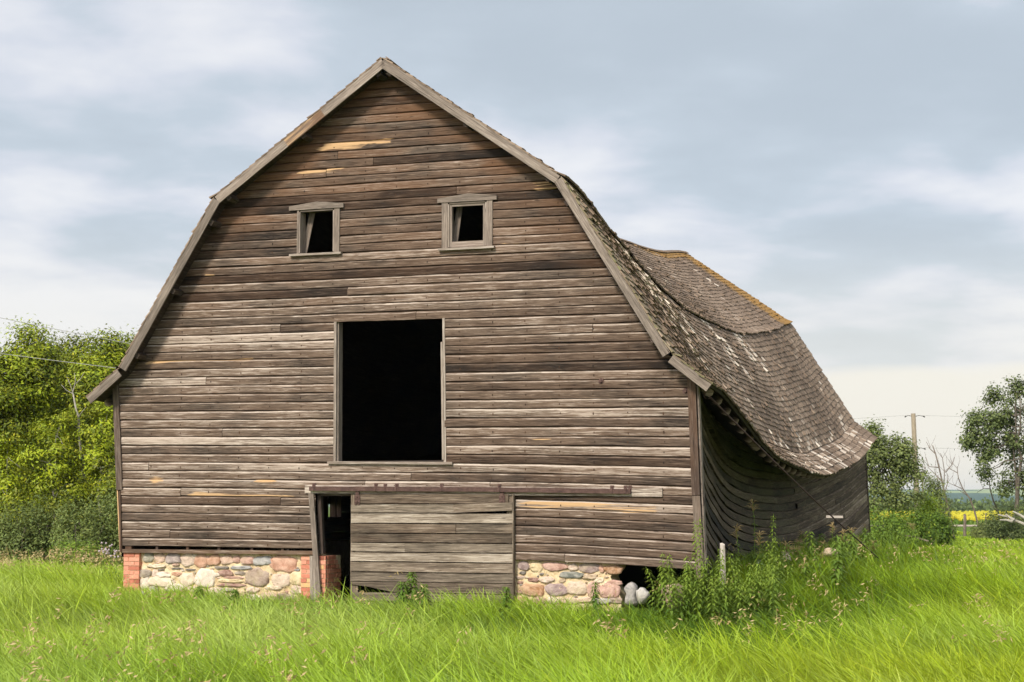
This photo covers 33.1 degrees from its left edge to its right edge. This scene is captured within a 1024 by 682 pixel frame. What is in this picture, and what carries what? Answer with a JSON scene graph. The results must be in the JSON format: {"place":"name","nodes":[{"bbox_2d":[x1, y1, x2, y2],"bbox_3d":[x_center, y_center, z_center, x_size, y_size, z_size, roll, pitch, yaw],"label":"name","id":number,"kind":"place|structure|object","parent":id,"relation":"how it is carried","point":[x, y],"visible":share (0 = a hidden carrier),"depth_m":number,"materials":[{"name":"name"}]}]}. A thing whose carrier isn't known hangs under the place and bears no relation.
{"place":"outdoors","nodes":[
{"label":"outdoors","id":0,"kind":"place"},
{"bbox_2d":[2,318,130,343],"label":"power line","id":1,"kind":"object","parent":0,"point":[66,331],"visible":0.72,"depth_m":41.20,"materials":[{"name":"silver metal"}]},
{"bbox_2d":[0,536,1022,681],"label":"seed grass","id":2,"kind":"structure","parent":0,"point":[4,561],"depth_m":22.31,"materials":[{"name":"green plant"}]},
{"bbox_2d":[0,507,1023,681],"bbox_3d":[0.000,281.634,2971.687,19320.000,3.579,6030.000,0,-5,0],"label":"ground","id":3,"kind":"structure","parent":0,"point":[635,574],"depth_m":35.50,"materials":[{"name":"green plant"}]},
{"bbox_2d":[0,502,18,556],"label":"willow shrub","id":4,"kind":"object","parent":3,"relation":"on","point":[1,545],"visible":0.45,"depth_m":44.01,"materials":[{"name":"green plant"}]},
{"bbox_2d":[0,431,51,557],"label":"young maple","id":5,"kind":"object","parent":3,"relation":"on","point":[5,465],"visible":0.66,"depth_m":47.21,"materials":[{"name":"green plant"}]},
{"bbox_2d":[0,495,51,563],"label":"willow shrub","id":6,"kind":"object","parent":3,"relation":"on","point":[13,544],"visible":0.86,"depth_m":43.90,"materials":[{"name":"green plant"}]},
{"bbox_2d":[0,351,53,553],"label":"leafy tree","id":7,"kind":"object","parent":3,"relation":"on","point":[7,394],"visible":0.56,"depth_m":49.90,"materials":[{"name":"green plant"}]},
{"bbox_2d":[0,313,81,534],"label":"leafy tree","id":8,"kind":"object","parent":3,"relation":"on","point":[34,370],"visible":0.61,"depth_m":50.57,"materials":[{"name":"green plant"}]},
{"bbox_2d":[15,478,82,562],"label":"willow shrub","id":9,"kind":"object","parent":3,"relation":"on","point":[48,537],"visible":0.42,"depth_m":44.56,"materials":[{"name":"green plant"}]},
{"bbox_2d":[13,338,87,525],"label":"leafy tree","id":10,"kind":"object","parent":3,"relation":"on","point":[49,423],"visible":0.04,"depth_m":55.45,"materials":[{"name":"green plant"}]},
{"bbox_2d":[9,409,98,541],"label":"young maple","id":11,"kind":"object","parent":3,"relation":"on","point":[58,451],"visible":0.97,"depth_m":46.71,"materials":[{"name":"green plant"}]},
{"bbox_2d":[19,329,113,524],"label":"leafy tree","id":12,"kind":"object","parent":3,"relation":"on","point":[83,348],"visible":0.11,"depth_m":53.36,"materials":[{"name":"green plant"}]},
{"bbox_2d":[41,534,91,565],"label":"shrub","id":13,"kind":"object","parent":3,"relation":"on","point":[63,549],"visible":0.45,"depth_m":42.04,"materials":[{"name":"green plant"}]},
{"bbox_2d":[63,373,86,485],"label":"dead sapling","id":14,"kind":"object","parent":3,"relation":"on","point":[79,438],"visible":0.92,"depth_m":47.22,"materials":[{"name":"wood"}]},
{"bbox_2d":[41,480,116,564],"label":"willow shrub","id":15,"kind":"object","parent":3,"relation":"on","point":[65,525],"visible":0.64,"depth_m":43.52,"materials":[{"name":"green plant"}]},
{"bbox_2d":[42,323,132,535],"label":"leafy tree","id":16,"kind":"object","parent":3,"relation":"on","point":[92,378],"visible":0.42,"depth_m":50.38,"materials":[{"name":"green plant"}]},
{"bbox_2d":[60,401,116,529],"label":"young maple","id":17,"kind":"object","parent":3,"relation":"on","point":[103,448],"visible":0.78,"depth_m":46.64,"materials":[{"name":"green plant"}]},
{"bbox_2d":[67,538,111,567],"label":"shrub","id":18,"kind":"object","parent":3,"relation":"on","point":[88,551],"visible":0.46,"depth_m":41.77,"materials":[{"name":"green plant"}]},
{"bbox_2d":[70,478,123,566],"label":"willow shrub","id":19,"kind":"object","parent":3,"relation":"on","point":[113,519],"visible":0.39,"depth_m":43.90,"materials":[{"name":"green plant"}]},
{"bbox_2d":[104,325,137,508],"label":"leafy tree","id":20,"kind":"object","parent":3,"relation":"on","point":[123,354],"depth_m":55.19,"materials":[{"name":"green plant"}]},
{"bbox_2d":[227,589,240,606],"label":"leafy weed","id":21,"kind":"object","parent":3,"relation":"on","point":[233,592],"visible":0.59,"depth_m":27.60,"materials":[{"name":"green plant"}]},
{"bbox_2d":[392,581,411,613],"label":"leafy weed","id":22,"kind":"object","parent":3,"relation":"on","point":[402,593],"visible":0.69,"depth_m":26.59,"materials":[{"name":"green plant"}]},
{"bbox_2d":[405,572,422,608],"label":"leafy weed","id":23,"kind":"object","parent":3,"relation":"on","point":[411,591],"visible":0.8,"depth_m":26.72,"materials":[{"name":"green plant"}]},
{"bbox_2d":[415,584,432,612],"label":"leafy weed","id":24,"kind":"object","parent":3,"relation":"on","point":[423,590],"visible":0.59,"depth_m":26.59,"materials":[{"name":"green plant"}]},
{"bbox_2d":[86,57,877,612],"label":"barn","id":25,"kind":"structure","parent":3,"relation":"on","point":[398,321],"depth_m":28.55,"materials":[{"name":"brown wood"}]},
{"bbox_2d":[289,201,343,256],"bbox_3d":[-3.244,-1.874,28.906,1.000,0.912,0.316,-2,-6,18],"label":"window","id":26,"kind":"structure","parent":25,"relation":"in","point":[303,233],"depth_m":28.88,"materials":[{"name":"grey wood"}]},
{"bbox_2d":[323,496,341,519],"bbox_3d":[-3.967,3.543,37.835,0.160,0.788,0.830,-2,-6,18],"label":"window","id":27,"kind":"structure","parent":25,"relation":"in","point":[335,501],"depth_m":37.87,"materials":[{"name":"brown wood"}]},
{"bbox_2d":[350,491,514,607],"bbox_3d":[-1.300,3.349,27.637,2.810,1.886,0.105,-2,-6,18],"label":"sliding door","id":28,"kind":"structure","parent":25,"relation":"in","point":[487,502],"depth_m":27.61,"materials":[{"name":"wood"}]},
{"bbox_2d":[437,193,496,250],"bbox_3d":[-0.702,-1.930,28.040,1.020,0.922,0.318,-2,-6,18],"label":"window","id":29,"kind":"structure","parent":25,"relation":"in","point":[450,230],"depth_m":27.98,"materials":[{"name":"grey wood"}]},
{"bbox_2d":[704,392,892,570],"bbox_3d":[5.707,2.974,31.165,0.112,3.515,10.607,-3,-6,30],"label":"guy rod","id":30,"kind":"object","parent":25,"relation":"attached to","point":[779,466],"visible":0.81,"depth_m":29.48,"materials":[{"name":"metal"}]},
{"bbox_2d":[497,587,513,617],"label":"leafy weed","id":31,"kind":"object","parent":3,"relation":"on","point":[507,596],"visible":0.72,"depth_m":26.02,"materials":[{"name":"green plant"}]},
{"bbox_2d":[587,582,603,615],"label":"leafy weed","id":32,"kind":"object","parent":3,"relation":"on","point":[595,602],"visible":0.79,"depth_m":25.73,"materials":[{"name":"green plant"}]},
{"bbox_2d":[624,582,637,605],"bbox_3d":[1.843,3.919,26.652,0.229,0.385,0.209,0,-5,0],"label":"rock","id":33,"kind":"object","parent":3,"relation":"on","point":[630,588],"visible":0.83,"depth_m":26.58,"materials":[{"name":"stone"}]},
{"bbox_2d":[636,587,649,604],"bbox_3d":[2.009,3.905,26.350,0.220,0.266,0.204,0,-5,0],"label":"rock","id":34,"kind":"object","parent":3,"relation":"on","point":[642,595],"visible":0.97,"depth_m":26.29,"materials":[{"name":"stone"}]},
{"bbox_2d":[642,568,662,624],"bbox_3d":[2.139,3.811,25.544,0.342,0.925,0.357,-3,-6,31],"label":"nettle","id":35,"kind":"object","parent":3,"relation":"on","point":[655,591],"visible":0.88,"depth_m":25.53,"materials":[{"name":"green plant"}]},
{"bbox_2d":[654,552,669,620],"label":"nettle","id":36,"kind":"object","parent":3,"relation":"on","point":[660,584],"visible":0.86,"depth_m":25.43,"materials":[{"name":"green plant"}]},
{"bbox_2d":[656,574,670,617],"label":"nettle","id":37,"kind":"object","parent":3,"relation":"on","point":[664,601],"visible":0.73,"depth_m":25.34,"materials":[{"name":"green plant"}]},
{"bbox_2d":[658,566,673,618],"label":"nettle","id":38,"kind":"object","parent":3,"relation":"on","point":[663,589],"visible":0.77,"depth_m":25.45,"materials":[{"name":"green plant"}]},
{"bbox_2d":[664,553,678,614],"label":"nettle","id":39,"kind":"object","parent":3,"relation":"on","point":[669,578],"visible":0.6,"depth_m":25.65,"materials":[{"name":"green plant"}]},
{"bbox_2d":[664,575,678,630],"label":"nettle","id":40,"kind":"object","parent":3,"relation":"on","point":[670,612],"visible":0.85,"depth_m":24.81,"materials":[{"name":"green plant"}]},
{"bbox_2d":[661,583,684,609],"bbox_3d":[2.441,3.863,25.956,0.319,0.416,0.306,-4,-7,40],"label":"rock","id":41,"kind":"object","parent":3,"relation":"on","point":[681,586],"visible":0.2,"depth_m":25.87,"materials":[{"name":"stone"}]},
{"bbox_2d":[673,575,690,630],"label":"nettle","id":42,"kind":"object","parent":3,"relation":"on","point":[680,601],"visible":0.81,"depth_m":24.94,"materials":[{"name":"green plant"}]},
{"bbox_2d":[677,562,693,627],"bbox_3d":[2.508,3.755,25.030,0.321,1.064,0.350,5,-7,-43],"label":"nettle","id":43,"kind":"object","parent":3,"relation":"on","point":[688,590],"visible":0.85,"depth_m":25.00,"materials":[{"name":"green plant"}]},
{"bbox_2d":[679,555,693,620],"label":"nettle","id":44,"kind":"object","parent":3,"relation":"on","point":[689,582],"visible":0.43,"depth_m":25.47,"materials":[{"name":"green plant"}]},
{"bbox_2d":[681,566,698,625],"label":"nettle","id":45,"kind":"object","parent":3,"relation":"on","point":[690,598],"visible":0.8,"depth_m":25.15,"materials":[{"name":"green plant"}]},
{"bbox_2d":[687,520,700,613],"bbox_3d":[2.708,3.490,25.780,0.288,1.608,0.282,4,-7,-36],"label":"nettle","id":46,"kind":"object","parent":3,"relation":"on","point":[693,580],"visible":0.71,"depth_m":25.78,"materials":[{"name":"green plant"}]},
{"bbox_2d":[689,573,705,627],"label":"nettle","id":47,"kind":"object","parent":3,"relation":"on","point":[697,594],"visible":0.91,"depth_m":24.98,"materials":[{"name":"green plant"}]},
{"bbox_2d":[695,517,709,617],"bbox_3d":[2.853,3.461,25.598,0.310,1.678,0.302,5,-7,-42],"label":"nettle","id":48,"kind":"object","parent":3,"relation":"on","point":[700,553],"visible":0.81,"depth_m":25.60,"materials":[{"name":"green plant"}]},
{"bbox_2d":[698,564,713,626],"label":"nettle","id":49,"kind":"object","parent":3,"relation":"on","point":[703,589],"visible":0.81,"depth_m":25.35,"materials":[{"name":"green plant"}]},
{"bbox_2d":[697,556,714,619],"bbox_3d":[2.881,3.743,25.498,0.389,1.115,0.384,-5,-8,45],"label":"nettle","id":50,"kind":"object","parent":3,"relation":"on","point":[706,585],"visible":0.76,"depth_m":25.49,"materials":[{"name":"green plant"}]},
{"bbox_2d":[703,578,720,631],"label":"nettle","id":51,"kind":"object","parent":3,"relation":"on","point":[709,606],"visible":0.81,"depth_m":24.80,"materials":[{"name":"green plant"}]},
{"bbox_2d":[707,570,723,621],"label":"nettle","id":52,"kind":"object","parent":3,"relation":"on","point":[712,576],"visible":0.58,"depth_m":25.30,"materials":[{"name":"green plant"}]},
{"bbox_2d":[711,554,726,626],"bbox_3d":[2.986,3.699,24.977,0.341,1.207,0.352,2,-6,-19],"label":"nettle","id":53,"kind":"object","parent":3,"relation":"on","point":[717,593],"visible":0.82,"depth_m":25.00,"materials":[{"name":"green plant"}]},
{"bbox_2d":[711,549,726,615],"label":"nettle","id":54,"kind":"object","parent":3,"relation":"on","point":[720,552],"visible":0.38,"depth_m":26.03,"materials":[{"name":"green plant"}]},
{"bbox_2d":[714,565,730,619],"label":"nettle","id":55,"kind":"object","parent":3,"relation":"on","point":[722,591],"visible":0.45,"depth_m":25.38,"materials":[{"name":"green plant"}]},
{"bbox_2d":[720,543,725,598],"bbox_3d":[3.264,3.796,26.662,0.094,1.332,0.060,0,-5,0],"label":"wooden stake","id":56,"kind":"object","parent":3,"relation":"on","point":[722,545],"visible":0.32,"depth_m":26.68,"materials":[{"name":"beige wood"}]},
{"bbox_2d":[717,578,732,629],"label":"nettle","id":57,"kind":"object","parent":3,"relation":"on","point":[725,603],"visible":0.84,"depth_m":24.92,"materials":[{"name":"green plant"}]},
{"bbox_2d":[720,553,735,605],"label":"nettle","id":58,"kind":"object","parent":3,"relation":"on","point":[729,568],"visible":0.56,"depth_m":26.23,"materials":[{"name":"green plant"}]},
{"bbox_2d":[727,564,742,623],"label":"nettle","id":59,"kind":"object","parent":3,"relation":"on","point":[731,587],"visible":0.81,"depth_m":25.75,"materials":[{"name":"green plant"}]},
{"bbox_2d":[731,524,742,571],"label":"seeding weed","id":60,"kind":"object","parent":3,"relation":"on","point":[736,530],"visible":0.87,"depth_m":27.81,"materials":[{"name":"brown plant"}]},
{"bbox_2d":[731,574,749,626],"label":"nettle","id":61,"kind":"object","parent":3,"relation":"on","point":[733,594],"visible":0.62,"depth_m":25.58,"materials":[{"name":"green plant"}]},
{"bbox_2d":[732,580,748,629],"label":"nettle","id":62,"kind":"object","parent":3,"relation":"on","point":[739,603],"visible":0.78,"depth_m":25.14,"materials":[{"name":"green plant"}]},
{"bbox_2d":[739,571,755,624],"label":"nettle","id":63,"kind":"object","parent":3,"relation":"on","point":[750,595],"visible":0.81,"depth_m":25.37,"materials":[{"name":"green plant"}]},
{"bbox_2d":[742,564,756,619],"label":"nettle","id":64,"kind":"object","parent":3,"relation":"on","point":[749,583],"visible":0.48,"depth_m":25.92,"materials":[{"name":"green plant"}]},
{"bbox_2d":[748,499,759,570],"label":"seeding weed","id":65,"kind":"object","parent":3,"relation":"on","point":[754,508],"visible":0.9,"depth_m":28.82,"materials":[{"name":"brown plant"}]},
{"bbox_2d":[747,563,762,627],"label":"nettle","id":66,"kind":"object","parent":3,"relation":"on","point":[756,591],"visible":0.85,"depth_m":25.42,"materials":[{"name":"green plant"}]},
{"bbox_2d":[752,530,765,570],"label":"seeding weed","id":67,"kind":"object","parent":3,"relation":"on","point":[759,543],"visible":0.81,"depth_m":28.41,"materials":[{"name":"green plant"}]},
{"bbox_2d":[755,557,776,623],"bbox_3d":[3.808,3.764,25.746,0.358,1.121,0.393,-3,-6,28],"label":"nettle","id":68,"kind":"object","parent":3,"relation":"on","point":[765,597],"visible":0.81,"depth_m":25.77,"materials":[{"name":"green plant"}]},
{"bbox_2d":[760,541,772,577],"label":"nettle","id":69,"kind":"object","parent":3,"relation":"on","point":[767,553],"visible":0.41,"depth_m":27.56,"materials":[{"name":"green plant"}]},
{"bbox_2d":[768,513,777,575],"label":"nettle","id":70,"kind":"object","parent":3,"relation":"on","point":[773,539],"visible":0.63,"depth_m":28.01,"materials":[{"name":"green plant"}]},
{"bbox_2d":[766,573,783,626],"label":"nettle","id":71,"kind":"object","parent":3,"relation":"on","point":[773,597],"visible":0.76,"depth_m":24.99,"materials":[{"name":"green plant"}]},
{"bbox_2d":[769,538,780,589],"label":"nettle","id":72,"kind":"object","parent":3,"relation":"on","point":[774,552],"visible":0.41,"depth_m":27.78,"materials":[{"name":"green plant"}]},
{"bbox_2d":[767,554,784,605],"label":"nettle","id":73,"kind":"object","parent":3,"relation":"on","point":[776,577],"visible":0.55,"depth_m":26.51,"materials":[{"name":"green plant"}]},
{"bbox_2d":[772,554,787,598],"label":"nettle","id":74,"kind":"object","parent":3,"relation":"on","point":[781,573],"visible":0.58,"depth_m":26.92,"materials":[{"name":"green plant"}]},
{"bbox_2d":[780,541,793,574],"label":"leafy weed","id":75,"kind":"object","parent":3,"relation":"on","point":[787,549],"visible":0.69,"depth_m":29.38,"materials":[{"name":"green plant"}]},
{"bbox_2d":[791,546,803,567],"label":"leafy weed","id":76,"kind":"object","parent":3,"relation":"on","point":[796,554],"visible":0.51,"depth_m":30.99,"materials":[{"name":"green plant"}]},
{"bbox_2d":[798,562,812,589],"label":"leafy weed","id":77,"kind":"object","parent":3,"relation":"on","point":[805,570],"visible":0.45,"depth_m":28.33,"materials":[{"name":"green plant"}]},
{"bbox_2d":[802,531,820,569],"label":"leafy weed","id":78,"kind":"object","parent":3,"relation":"on","point":[811,552],"visible":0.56,"depth_m":30.55,"materials":[{"name":"green plant"}]},
{"bbox_2d":[807,556,828,587],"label":"leafy weed","id":79,"kind":"object","parent":3,"relation":"on","point":[819,564],"visible":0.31,"depth_m":28.98,"materials":[{"name":"green plant"}]},
{"bbox_2d":[826,540,850,595],"bbox_3d":[5.274,3.797,27.933,0.553,1.117,0.542,-1,-5,12],"label":"leafy weed","id":80,"kind":"object","parent":3,"relation":"on","point":[837,573],"visible":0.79,"depth_m":27.86,"materials":[{"name":"green plant"}]},
{"bbox_2d":[831,535,849,593],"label":"leafy weed","id":81,"kind":"object","parent":3,"relation":"on","point":[839,539],"visible":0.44,"depth_m":29.11,"materials":[{"name":"green plant"}]},
{"bbox_2d":[838,529,853,577],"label":"leafy weed","id":82,"kind":"object","parent":3,"relation":"on","point":[843,538],"visible":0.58,"depth_m":30.01,"materials":[{"name":"green plant"}]},
{"bbox_2d":[845,535,860,567],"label":"leafy weed","id":83,"kind":"object","parent":3,"relation":"on","point":[854,545],"visible":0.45,"depth_m":31.08,"materials":[{"name":"green plant"}]},
{"bbox_2d":[845,528,860,563],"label":"leafy weed","id":84,"kind":"object","parent":3,"relation":"on","point":[853,532],"visible":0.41,"depth_m":32.93,"materials":[{"name":"green plant"}]},
{"bbox_2d":[859,528,874,567],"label":"leafy weed","id":85,"kind":"object","parent":3,"relation":"on","point":[864,541],"visible":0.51,"depth_m":35.79,"materials":[{"name":"green plant"}]},
{"bbox_2d":[869,499,920,543],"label":"roadside bush","id":86,"kind":"object","parent":3,"relation":"on","point":[884,523],"visible":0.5,"depth_m":59.24,"materials":[{"name":"green plant"}]},
{"bbox_2d":[860,414,934,525],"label":"poplar tree","id":87,"kind":"object","parent":3,"relation":"on","point":[903,464],"visible":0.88,"depth_m":63.55,"materials":[{"name":"green plant"}]},
{"bbox_2d":[892,532,905,558],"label":"leafy weed","id":88,"kind":"object","parent":3,"relation":"on","point":[897,537],"visible":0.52,"depth_m":40.79,"materials":[{"name":"green plant"}]},
{"bbox_2d":[907,523,917,547],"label":"leafy weed","id":89,"kind":"object","parent":3,"relation":"on","point":[910,531],"visible":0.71,"depth_m":45.87,"materials":[{"name":"green plant"}]},
{"bbox_2d":[881,500,946,546],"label":"roadside bush","id":90,"kind":"object","parent":3,"relation":"on","point":[921,524],"visible":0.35,"depth_m":61.35,"materials":[{"name":"green plant"}]},
{"bbox_2d":[904,413,925,502],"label":"power pole","id":91,"kind":"object","parent":3,"relation":"on","point":[913,424],"visible":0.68,"depth_m":127.80,"materials":[{"name":"brown wood"}]},
{"bbox_2d":[901,484,958,538],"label":"roadside bush","id":92,"kind":"object","parent":3,"relation":"on","point":[929,502],"visible":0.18,"depth_m":65.41,"materials":[{"name":"green plant"}]},
{"bbox_2d":[918,472,957,530],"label":"roadside bush","id":93,"kind":"object","parent":3,"relation":"on","point":[935,487],"visible":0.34,"depth_m":69.54,"materials":[{"name":"green plant"}]},
{"bbox_2d":[920,438,955,538],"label":"dead tree","id":94,"kind":"object","parent":3,"relation":"on","point":[939,467],"visible":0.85,"depth_m":77.87,"materials":[{"name":"grey wood"}]},
{"bbox_2d":[922,506,960,546],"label":"roadside bush","id":95,"kind":"object","parent":3,"relation":"on","point":[945,530],"visible":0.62,"depth_m":63.31,"materials":[{"name":"green plant"}]},
{"bbox_2d":[870,510,1021,524],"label":"canola crop","id":96,"kind":"object","parent":3,"relation":"on","point":[970,515],"visible":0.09,"depth_m":157.18,"materials":[{"name":"yellow plant"}]},
{"bbox_2d":[870,497,1023,511],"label":"distant woodland","id":97,"kind":"object","parent":3,"relation":"on","point":[979,505],"visible":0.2,"depth_m":562.27,"materials":[{"name":"green plant"}]},
{"bbox_2d":[946,457,977,526],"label":"dead tree","id":98,"kind":"object","parent":3,"relation":"on","point":[966,494],"visible":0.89,"depth_m":79.71,"materials":[{"name":"grey wood"}]},
{"bbox_2d":[962,517,996,538],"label":"roadside bush","id":99,"kind":"object","parent":3,"relation":"on","point":[979,533],"visible":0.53,"depth_m":77.17,"materials":[{"name":"green plant"}]},
{"bbox_2d":[953,373,1023,522],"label":"poplar tree","id":100,"kind":"object","parent":3,"relation":"on","point":[992,421],"visible":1,"depth_m":79.62,"materials":[{"name":"green plant"}]},
{"bbox_2d":[978,468,999,511],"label":"dead tree","id":101,"kind":"object","parent":3,"relation":"on","point":[991,494],"visible":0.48,"depth_m":81.70,"materials":[{"name":"grey wood"}]},
{"bbox_2d":[976,504,1023,540],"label":"roadside bush","id":102,"kind":"object","parent":3,"relation":"on","point":[1002,529],"visible":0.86,"depth_m":73.17,"materials":[{"name":"green plant"}]},
{"bbox_2d":[998,511,1023,524],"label":"fallen branch","id":103,"kind":"object","parent":102,"relation":"on","point":[1014,519],"visible":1,"depth_m":72.66,"materials":[{"name":"grey wood"}]},
{"bbox_2d":[1012,502,1023,537],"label":"roadside bush","id":104,"kind":"object","parent":3,"relation":"on","point":[1021,510],"visible":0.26,"depth_m":75.38,"materials":[{"name":"green plant"}]},
{"bbox_2d":[0,0,1023,489],"label":"sky","id":105,"kind":"structure","parent":0,"point":[854,168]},
{"bbox_2d":[115,488,1023,506],"bbox_3d":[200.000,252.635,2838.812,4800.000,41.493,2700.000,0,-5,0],"label":"hills","id":106,"kind":"structure","parent":0,"point":[973,494],"depth_m":2757.86,"materials":[{"name":"green plant"}]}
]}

